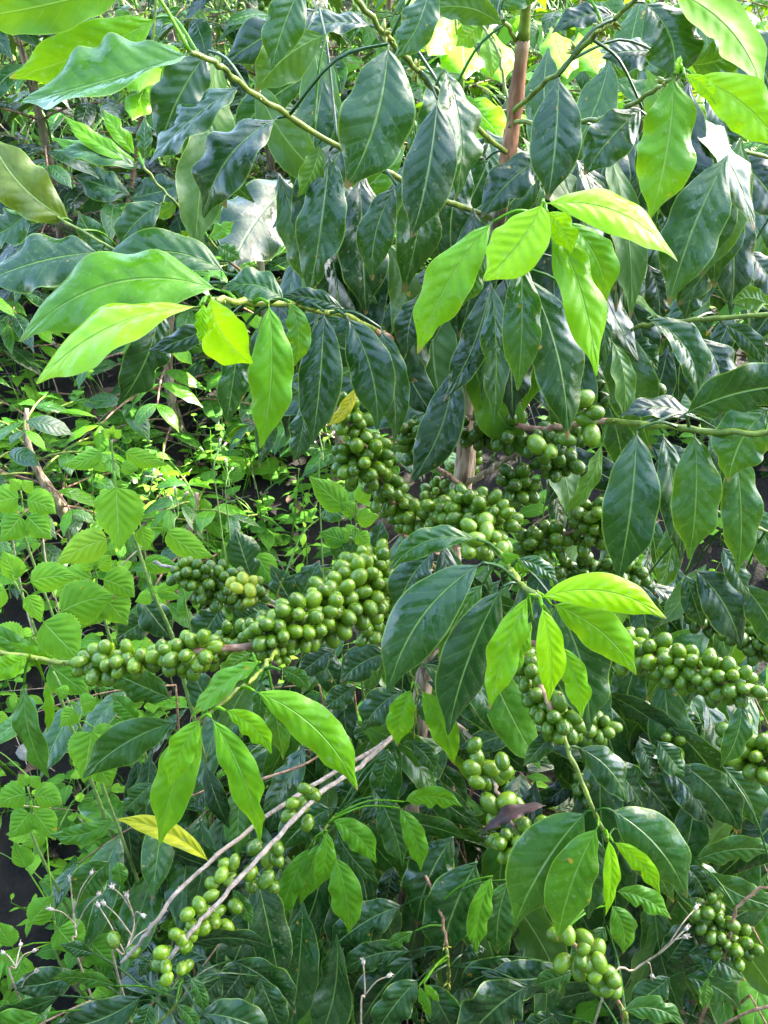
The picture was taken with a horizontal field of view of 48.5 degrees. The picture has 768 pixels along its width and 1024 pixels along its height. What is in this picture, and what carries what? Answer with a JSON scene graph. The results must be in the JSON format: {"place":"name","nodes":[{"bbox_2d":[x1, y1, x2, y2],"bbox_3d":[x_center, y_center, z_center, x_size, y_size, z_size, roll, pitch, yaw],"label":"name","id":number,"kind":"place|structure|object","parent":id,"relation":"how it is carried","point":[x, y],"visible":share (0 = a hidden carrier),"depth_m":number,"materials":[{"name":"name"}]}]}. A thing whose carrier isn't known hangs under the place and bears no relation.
{"place":"outdoors","nodes":[
{"label":"outdoors","id":0,"kind":"place"},
{"bbox_2d":[12,540,35,639],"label":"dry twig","id":1,"kind":"object","parent":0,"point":[23,593],"visible":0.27,"depth_m":1.39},
{"bbox_2d":[0,0,767,1023],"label":"ground","id":2,"kind":"structure","parent":0,"point":[18,882],"depth_m":1.93,"materials":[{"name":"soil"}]},
{"bbox_2d":[1,941,39,1000],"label":"dry stalk","id":3,"kind":"object","parent":2,"relation":"on","point":[3,952],"visible":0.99,"depth_m":1.04,"materials":[{"name":"grey plant"}]},
{"bbox_2d":[16,744,26,760],"bbox_3d":[-0.702,0.478,1.720,0.074,0.047,0.053,6,31,10],"label":"stone","id":4,"kind":"object","parent":2,"relation":"on","point":[19,752],"visible":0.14,"depth_m":1.70,"materials":[{"name":"white stone"}]},
{"bbox_2d":[0,297,70,447],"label":"coffee shrub","id":5,"kind":"object","parent":2,"relation":"on","point":[8,335],"visible":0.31,"depth_m":2.02,"materials":[{"name":"green plant"}]},
{"bbox_2d":[0,479,88,712],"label":"weed","id":6,"kind":"object","parent":2,"relation":"on","point":[36,523],"visible":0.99,"depth_m":1.35,"materials":[{"name":"green plant"}]},
{"bbox_2d":[0,774,100,972],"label":"weed","id":7,"kind":"object","parent":2,"relation":"on","point":[44,822],"visible":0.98,"depth_m":1.20,"materials":[{"name":"green plant"}]},
{"bbox_2d":[42,538,59,655],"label":"dry twig","id":8,"kind":"object","parent":2,"relation":"on","point":[46,561],"visible":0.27,"depth_m":1.39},
{"bbox_2d":[0,830,116,1001],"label":"weed","id":9,"kind":"object","parent":2,"relation":"on","point":[37,913],"visible":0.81,"depth_m":1.26,"materials":[{"name":"green plant"}]},
{"bbox_2d":[0,15,128,134],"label":"coffee shrub","id":10,"kind":"object","parent":2,"relation":"on","point":[55,118],"visible":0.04,"depth_m":3.04,"materials":[{"name":"green plant"}]},
{"bbox_2d":[0,551,132,888],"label":"weed","id":11,"kind":"object","parent":2,"relation":"on","point":[84,602],"visible":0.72,"depth_m":1.11,"materials":[{"name":"green plant"}]},
{"bbox_2d":[45,869,101,1000],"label":"dry stalk","id":12,"kind":"object","parent":2,"relation":"on","point":[50,908],"visible":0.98,"depth_m":1.08,"materials":[{"name":"grey plant"}]},
{"bbox_2d":[0,391,157,599],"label":"coffee shrub","id":13,"kind":"object","parent":2,"relation":"on","point":[73,518],"visible":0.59,"depth_m":1.77,"materials":[{"name":"green plant"}]},
{"bbox_2d":[55,555,147,760],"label":"weed","id":14,"kind":"object","parent":2,"relation":"on","point":[118,582],"visible":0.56,"depth_m":1.20,"materials":[{"name":"green plant"}]},
{"bbox_2d":[52,671,160,938],"bbox_3d":[-0.395,0.560,1.313,0.078,0.801,0.107,-10,31,-16],"label":"weed","id":15,"kind":"object","parent":2,"relation":"on","point":[80,744],"visible":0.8,"depth_m":1.12,"materials":[{"name":"green plant"}]},
{"bbox_2d":[103,546,141,587],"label":"dry twig","id":16,"kind":"object","parent":2,"relation":"on","point":[129,558],"visible":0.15,"depth_m":1.28,"materials":[{"name":"grey wood"}]},
{"bbox_2d":[94,884,155,1023],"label":"dry stalk","id":17,"kind":"object","parent":2,"relation":"on","point":[126,895],"visible":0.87,"depth_m":1.02,"materials":[{"name":"grey plant"}]},
{"bbox_2d":[0,0,254,374],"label":"coffee shrub","id":18,"kind":"object","parent":2,"relation":"on","point":[86,110],"visible":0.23,"depth_m":2.10,"materials":[{"name":"green plant"}]},
{"bbox_2d":[74,0,187,247],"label":"coffee shrub","id":19,"kind":"object","parent":2,"relation":"on","point":[108,186],"visible":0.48,"depth_m":2.08,"materials":[{"name":"green plant"}]},
{"bbox_2d":[0,109,292,293],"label":"coffee tree","id":20,"kind":"object","parent":2,"relation":"on","point":[243,231],"visible":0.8,"depth_m":1.09,"materials":[{"name":"green plant"}]},
{"bbox_2d":[56,425,236,872],"bbox_3d":[-0.331,0.328,1.324,0.197,0.973,0.129,0,30,0],"label":"weed","id":21,"kind":"object","parent":2,"relation":"on","point":[119,514],"visible":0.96,"depth_m":1.13,"materials":[{"name":"green plant"}]},
{"bbox_2d":[0,669,296,1023],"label":"coffee shrub","id":22,"kind":"object","parent":2,"relation":"on","point":[132,737],"visible":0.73,"depth_m":1.10,"materials":[{"name":"green plant"}]},
{"bbox_2d":[139,468,174,692],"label":"wild flower","id":23,"kind":"object","parent":2,"relation":"on","point":[153,473],"visible":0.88,"depth_m":1.51,"materials":[{"name":"plant"}]},
{"bbox_2d":[64,229,287,486],"bbox_3d":[-0.487,-0.355,2.032,0.579,0.553,0.593,-11,32,-18],"label":"coffee shrub","id":24,"kind":"object","parent":2,"relation":"on","point":[136,419],"visible":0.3,"depth_m":1.96,"materials":[{"name":"green plant"}]},
{"bbox_2d":[169,486,190,631],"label":"wild flower","id":25,"kind":"object","parent":2,"relation":"on","point":[175,494],"visible":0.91,"depth_m":1.51,"materials":[{"name":"plant"}]},
{"bbox_2d":[92,470,280,674],"bbox_3d":[-0.394,0.102,1.763,0.491,0.290,0.440,0,30,0],"label":"coffee shrub","id":26,"kind":"object","parent":2,"relation":"on","point":[197,523],"visible":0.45,"depth_m":1.70,"materials":[{"name":"green plant"}]},
{"bbox_2d":[49,0,362,101],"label":"coffee shrub","id":27,"kind":"object","parent":2,"relation":"on","point":[125,9],"visible":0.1,"depth_m":3.28,"materials":[{"name":"green plant"}]},
{"bbox_2d":[213,438,232,615],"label":"wild flower","id":28,"kind":"object","parent":2,"relation":"on","point":[223,445],"visible":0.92,"depth_m":1.52,"materials":[{"name":"plant"}]},
{"bbox_2d":[225,458,233,538],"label":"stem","id":29,"kind":"object","parent":2,"relation":"on","point":[226,465],"visible":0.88,"depth_m":1.50,"materials":[{"name":"plant"}]},
{"bbox_2d":[195,498,277,583],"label":"weed","id":30,"kind":"object","parent":2,"relation":"on","point":[264,558],"visible":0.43,"depth_m":1.75,"materials":[{"name":"green plant"}]},
{"bbox_2d":[154,224,326,456],"bbox_3d":[-0.243,-0.474,2.115,0.569,0.616,0.675,-24,38,-36],"label":"coffee shrub","id":31,"kind":"object","parent":2,"relation":"on","point":[196,368],"visible":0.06,"depth_m":2.07,"materials":[{"name":"green plant"}]},
{"bbox_2d":[115,510,388,683],"bbox_3d":[-0.210,0.177,1.374,0.437,0.376,0.153,-8,31,-14],"label":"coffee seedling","id":32,"kind":"object","parent":2,"relation":"on","point":[243,550],"visible":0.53,"depth_m":1.32,"materials":[{"name":"green plant"}]},
{"bbox_2d":[83,0,429,270],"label":"coffee shrub","id":33,"kind":"object","parent":2,"relation":"on","point":[198,30],"visible":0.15,"depth_m":2.34,"materials":[{"name":"green plant"}]},
{"bbox_2d":[309,431,334,574],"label":"wild flower","id":34,"kind":"object","parent":2,"relation":"on","point":[330,435],"visible":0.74,"depth_m":1.40,"materials":[{"name":"plant"}]},
{"bbox_2d":[222,391,455,500],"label":"coffee shrub","id":35,"kind":"object","parent":2,"relation":"on","point":[239,432],"visible":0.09,"depth_m":1.86,"materials":[{"name":"green plant"}]},
{"bbox_2d":[309,477,379,701],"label":"weed","id":36,"kind":"object","parent":2,"relation":"on","point":[331,496],"visible":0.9,"depth_m":1.30,"materials":[{"name":"green plant"}]},
{"bbox_2d":[145,644,576,1006],"bbox_3d":[-0.029,0.528,1.377,0.853,0.876,0.503,5,30,9],"label":"young coffee plant","id":37,"kind":"object","parent":2,"relation":"on","point":[304,874],"visible":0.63,"depth_m":1.13,"materials":[{"name":"green plant"}]},
{"bbox_2d":[262,756,317,779],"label":"dry twig","id":38,"kind":"object","parent":37,"relation":"on","point":[288,770],"visible":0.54,"depth_m":1.16,"materials":[{"name":"wood"}]},
{"bbox_2d":[360,957,394,1023],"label":"dry stalk","id":39,"kind":"object","parent":2,"relation":"on","point":[389,975],"visible":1,"depth_m":1.00,"materials":[{"name":"grey plant"}]},
{"bbox_2d":[0,0,767,1023],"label":"coffee tree","id":40,"kind":"object","parent":2,"relation":"on","point":[556,226],"visible":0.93,"depth_m":0.75,"materials":[{"name":"green plant"}]},
{"bbox_2d":[115,815,208,861],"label":"fallen leaf","id":41,"kind":"object","parent":40,"relation":"on","point":[178,836],"visible":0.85,"depth_m":0.84,"materials":[{"name":"yellow plant"}]},
{"bbox_2d":[0,0,767,1021],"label":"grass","id":42,"kind":"structure","parent":2,"relation":"on","point":[218,48],"depth_m":3.12,"materials":[{"name":"green plant"}]},
{"bbox_2d":[0,11,767,1023],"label":"ground cover","id":43,"kind":"object","parent":2,"relation":"on","point":[274,469],"visible":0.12,"depth_m":1.84,"materials":[{"name":"green plant"}]},
{"bbox_2d":[310,0,539,96],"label":"coffee shrub","id":44,"kind":"object","parent":2,"relation":"on","point":[388,4],"visible":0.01,"depth_m":3.54,"materials":[{"name":"green plant"}]},
{"bbox_2d":[284,0,579,179],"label":"coffee shrub","id":45,"kind":"object","parent":2,"relation":"on","point":[476,86],"visible":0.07,"depth_m":2.43,"materials":[{"name":"green plant"}]},
{"bbox_2d":[327,836,579,1023],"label":"coffee shrub","id":46,"kind":"object","parent":2,"relation":"on","point":[451,906],"visible":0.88,"depth_m":1.11,"materials":[{"name":"green plant"}]},
{"bbox_2d":[405,0,675,316],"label":"coffee shrub","id":47,"kind":"object","parent":2,"relation":"on","point":[446,50],"visible":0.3,"depth_m":2.00,"materials":[{"name":"green plant"}]},
{"bbox_2d":[484,0,687,108],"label":"coffee shrub","id":48,"kind":"object","parent":2,"relation":"on","point":[536,57],"visible":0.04,"depth_m":3.12,"materials":[{"name":"green plant"}]},
{"bbox_2d":[498,0,767,323],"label":"coffee shrub","id":49,"kind":"object","parent":2,"relation":"on","point":[550,18],"visible":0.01,"depth_m":2.33,"materials":[{"name":"green plant"}]},
{"bbox_2d":[529,92,748,408],"bbox_3d":[0.559,-0.587,2.027,0.746,0.752,0.737,-11,32,-18],"label":"coffee shrub","id":50,"kind":"object","parent":2,"relation":"on","point":[685,400],"visible":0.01,"depth_m":1.89,"materials":[{"name":"green plant"}]},
{"bbox_2d":[515,666,767,1023],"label":"coffee shrub","id":51,"kind":"object","parent":2,"relation":"on","point":[735,792],"visible":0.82,"depth_m":1.14,"materials":[{"name":"green plant"}]},
{"bbox_2d":[593,903,699,1023],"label":"dry stalk","id":52,"kind":"object","parent":2,"relation":"on","point":[684,936],"visible":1,"depth_m":0.99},
{"bbox_2d":[601,0,767,81],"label":"coffee shrub","id":53,"kind":"object","parent":2,"relation":"on","point":[749,5],"visible":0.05,"depth_m":3.26,"materials":[{"name":"green plant"}]},
{"bbox_2d":[629,29,767,665],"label":"coffee tree","id":54,"kind":"object","parent":2,"relation":"on","point":[729,606],"visible":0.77,"depth_m":1.06,"materials":[{"name":"green plant"}]},
{"bbox_2d":[649,141,767,478],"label":"coffee shrub","id":55,"kind":"object","parent":2,"relation":"on","point":[763,149],"visible":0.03,"depth_m":2.02,"materials":[{"name":"green plant"}]},
{"bbox_2d":[723,1005,767,1023],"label":"dry twig","id":56,"kind":"object","parent":2,"relation":"on","point":[756,1009],"visible":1,"depth_m":0.92,"materials":[{"name":"brown wood"}]}
]}

